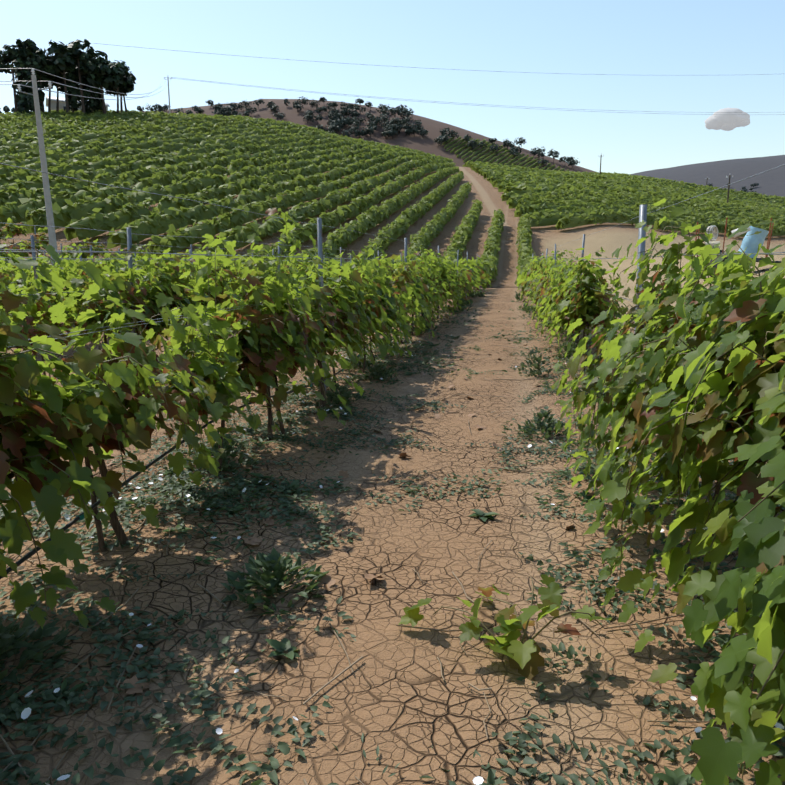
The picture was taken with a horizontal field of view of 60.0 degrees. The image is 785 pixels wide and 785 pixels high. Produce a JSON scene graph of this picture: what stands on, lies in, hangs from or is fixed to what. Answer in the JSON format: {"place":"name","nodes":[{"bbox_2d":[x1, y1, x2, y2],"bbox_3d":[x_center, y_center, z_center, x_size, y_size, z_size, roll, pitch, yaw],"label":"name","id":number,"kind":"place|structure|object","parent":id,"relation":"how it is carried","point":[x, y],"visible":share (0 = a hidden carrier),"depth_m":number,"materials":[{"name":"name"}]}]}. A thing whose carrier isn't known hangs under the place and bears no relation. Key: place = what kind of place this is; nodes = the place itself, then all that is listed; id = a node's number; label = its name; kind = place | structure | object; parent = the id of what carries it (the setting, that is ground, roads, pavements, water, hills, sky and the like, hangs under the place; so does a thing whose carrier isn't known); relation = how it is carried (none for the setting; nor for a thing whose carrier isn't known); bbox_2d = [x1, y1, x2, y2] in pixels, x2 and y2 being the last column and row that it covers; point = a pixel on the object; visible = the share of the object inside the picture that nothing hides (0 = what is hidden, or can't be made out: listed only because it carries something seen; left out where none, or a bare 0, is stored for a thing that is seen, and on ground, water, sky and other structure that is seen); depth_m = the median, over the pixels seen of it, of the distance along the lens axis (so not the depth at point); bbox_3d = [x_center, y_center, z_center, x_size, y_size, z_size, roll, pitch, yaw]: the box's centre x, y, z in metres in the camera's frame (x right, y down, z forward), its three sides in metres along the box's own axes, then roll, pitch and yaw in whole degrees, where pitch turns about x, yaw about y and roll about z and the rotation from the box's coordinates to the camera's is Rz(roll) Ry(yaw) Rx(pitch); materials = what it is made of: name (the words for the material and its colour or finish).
{"place":"outdoors","nodes":[
{"label":"outdoors","id":0,"kind":"place"},
{"bbox_2d":[0,307,739,578],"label":"drip hose","id":1,"kind":"object","parent":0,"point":[65,527],"visible":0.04,"depth_m":3.55,"materials":[{"name":"black"}]},
{"bbox_2d":[76,325,697,520],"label":"drippers","id":2,"kind":"object","parent":1,"relation":"attached to","point":[81,517],"visible":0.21,"depth_m":3.83,"materials":[{"name":"black plastic"}]},
{"bbox_2d":[0,99,784,784],"bbox_3d":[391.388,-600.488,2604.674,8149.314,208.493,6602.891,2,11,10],"label":"ground","id":3,"kind":"structure","parent":0,"point":[398,701],"depth_m":3.17,"materials":[{"name":"brown soil"}]},
{"bbox_2d":[17,68,57,265],"bbox_3d":[-13.960,-7.977,27.267,1.233,9.451,0.492,-5,12,-22],"label":"utility pole","id":4,"kind":"object","parent":3,"relation":"on","point":[49,212],"visible":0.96,"depth_m":27.07,"materials":[{"name":"wood"}]},
{"bbox_2d":[0,43,784,114],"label":"power lines","id":5,"kind":"object","parent":4,"relation":"attached to","point":[290,89],"visible":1,"depth_m":169.12,"materials":[{"name":"grey metal"}]},
{"bbox_2d":[0,39,135,113],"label":"trees","id":6,"kind":"object","parent":3,"relation":"on","point":[114,75],"materials":[{"name":"green plant"}]},
{"bbox_2d":[46,96,109,111],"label":"farm shed","id":7,"kind":"structure","parent":3,"relation":"on","point":[62,104],"depth_m":140.04,"materials":[{"name":"grey"}]},
{"bbox_2d":[164,75,171,113],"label":"utility pole","id":8,"kind":"object","parent":3,"relation":"on","point":[168,95],"visible":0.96,"depth_m":169.37,"materials":[{"name":"wood"}]},
{"bbox_2d":[0,109,537,282],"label":"vineyard rows","id":9,"kind":"object","parent":3,"relation":"on","point":[128,149],"visible":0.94,"depth_m":73.69,"materials":[{"name":"green plant"}]},
{"bbox_2d":[0,216,551,300],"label":"vine leaves","id":10,"kind":"object","parent":3,"relation":"on","point":[478,276],"visible":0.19,"depth_m":31.40,"materials":[{"name":"green plant"}]},
{"bbox_2d":[0,216,632,414],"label":"vine leaves","id":11,"kind":"object","parent":3,"relation":"on","point":[360,304],"visible":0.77,"depth_m":9.28,"materials":[{"name":"green plant"}]},
{"bbox_2d":[30,205,646,430],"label":"trellis posts","id":12,"kind":"object","parent":3,"relation":"on","point":[642,216],"visible":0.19,"depth_m":8.81,"materials":[{"name":"grey metal"}]},
{"bbox_2d":[84,335,594,693],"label":"dead leaves","id":13,"kind":"object","parent":3,"relation":"on","point":[139,688],"visible":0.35,"depth_m":3.72,"materials":[{"name":"brown plant"}]},
{"bbox_2d":[137,96,579,166],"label":"bushes","id":14,"kind":"object","parent":3,"relation":"on","point":[337,122],"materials":[{"name":"green plant"}]},
{"bbox_2d":[0,235,722,551],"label":"grapevine trunks","id":15,"kind":"object","parent":3,"relation":"on","point":[118,530],"visible":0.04,"depth_m":4.65,"materials":[{"name":"brown plant"}]},
{"bbox_2d":[0,320,738,784],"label":"dry twigs","id":16,"kind":"object","parent":3,"relation":"on","point":[330,624],"visible":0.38,"depth_m":2.83,"materials":[{"name":"brown wood"}]},
{"bbox_2d":[0,194,784,784],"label":"vine leaves","id":17,"kind":"object","parent":3,"relation":"on","point":[738,380],"visible":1,"depth_m":2.66,"materials":[{"name":"green plant"}]},
{"bbox_2d":[0,215,784,775],"label":"grapevine stems","id":18,"kind":"object","parent":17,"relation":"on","point":[686,413],"visible":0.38,"depth_m":2.72,"materials":[{"name":"green plant"}]},
{"bbox_2d":[0,289,784,784],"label":"weeds","id":19,"kind":"object","parent":3,"relation":"on","point":[266,585],"visible":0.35,"depth_m":3.12,"materials":[{"name":"green plant"}]},
{"bbox_2d":[17,341,783,784],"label":"bindweed flowers","id":20,"kind":"object","parent":3,"relation":"on","point":[25,713],"visible":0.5,"depth_m":2.34,"materials":[{"name":"white plant"}]},
{"bbox_2d":[442,136,568,171],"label":"vineyard","id":21,"kind":"object","parent":3,"relation":"on","point":[493,154],"visible":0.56,"depth_m":499.14,"materials":[{"name":"green plant"}]},
{"bbox_2d":[463,161,784,237],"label":"vineyard","id":22,"kind":"object","parent":3,"relation":"on","point":[559,199],"visible":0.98,"depth_m":122.43,"materials":[{"name":"green plant"}]},
{"bbox_2d":[726,173,732,202],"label":"pole","id":23,"kind":"object","parent":3,"relation":"on","point":[728,188],"visible":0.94,"depth_m":162.31,"materials":[{"name":"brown wood"}]},
{"bbox_2d":[707,183,758,192],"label":"bush","id":24,"kind":"object","parent":3,"relation":"on","point":[744,189],"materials":[{"name":"green plant"}]},
{"bbox_2d":[0,163,784,395],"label":"trellis wires","id":25,"kind":"object","parent":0,"point":[241,249],"visible":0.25,"depth_m":4.56,"materials":[{"name":"grey metal"}]},
{"bbox_2d":[0,0,784,173],"label":"sky","id":26,"kind":"structure","parent":0,"point":[681,61],"materials":[{"name":"blue"}]},
{"bbox_2d":[705,107,749,130],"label":"cloud","id":27,"kind":"structure","parent":0,"point":[727,121],"depth_m":4335.60,"materials":[{"name":"white"}]},
{"bbox_2d":[694,218,780,276],"bbox_3d":[12.472,-4.987,23.674,3.696,2.145,1.534,6,12,29],"label":"sprayer cart","id":28,"kind":"object","parent":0,"point":[751,243],"visible":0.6,"depth_m":23.45,"materials":[{"name":"blue plastic"}]}
]}

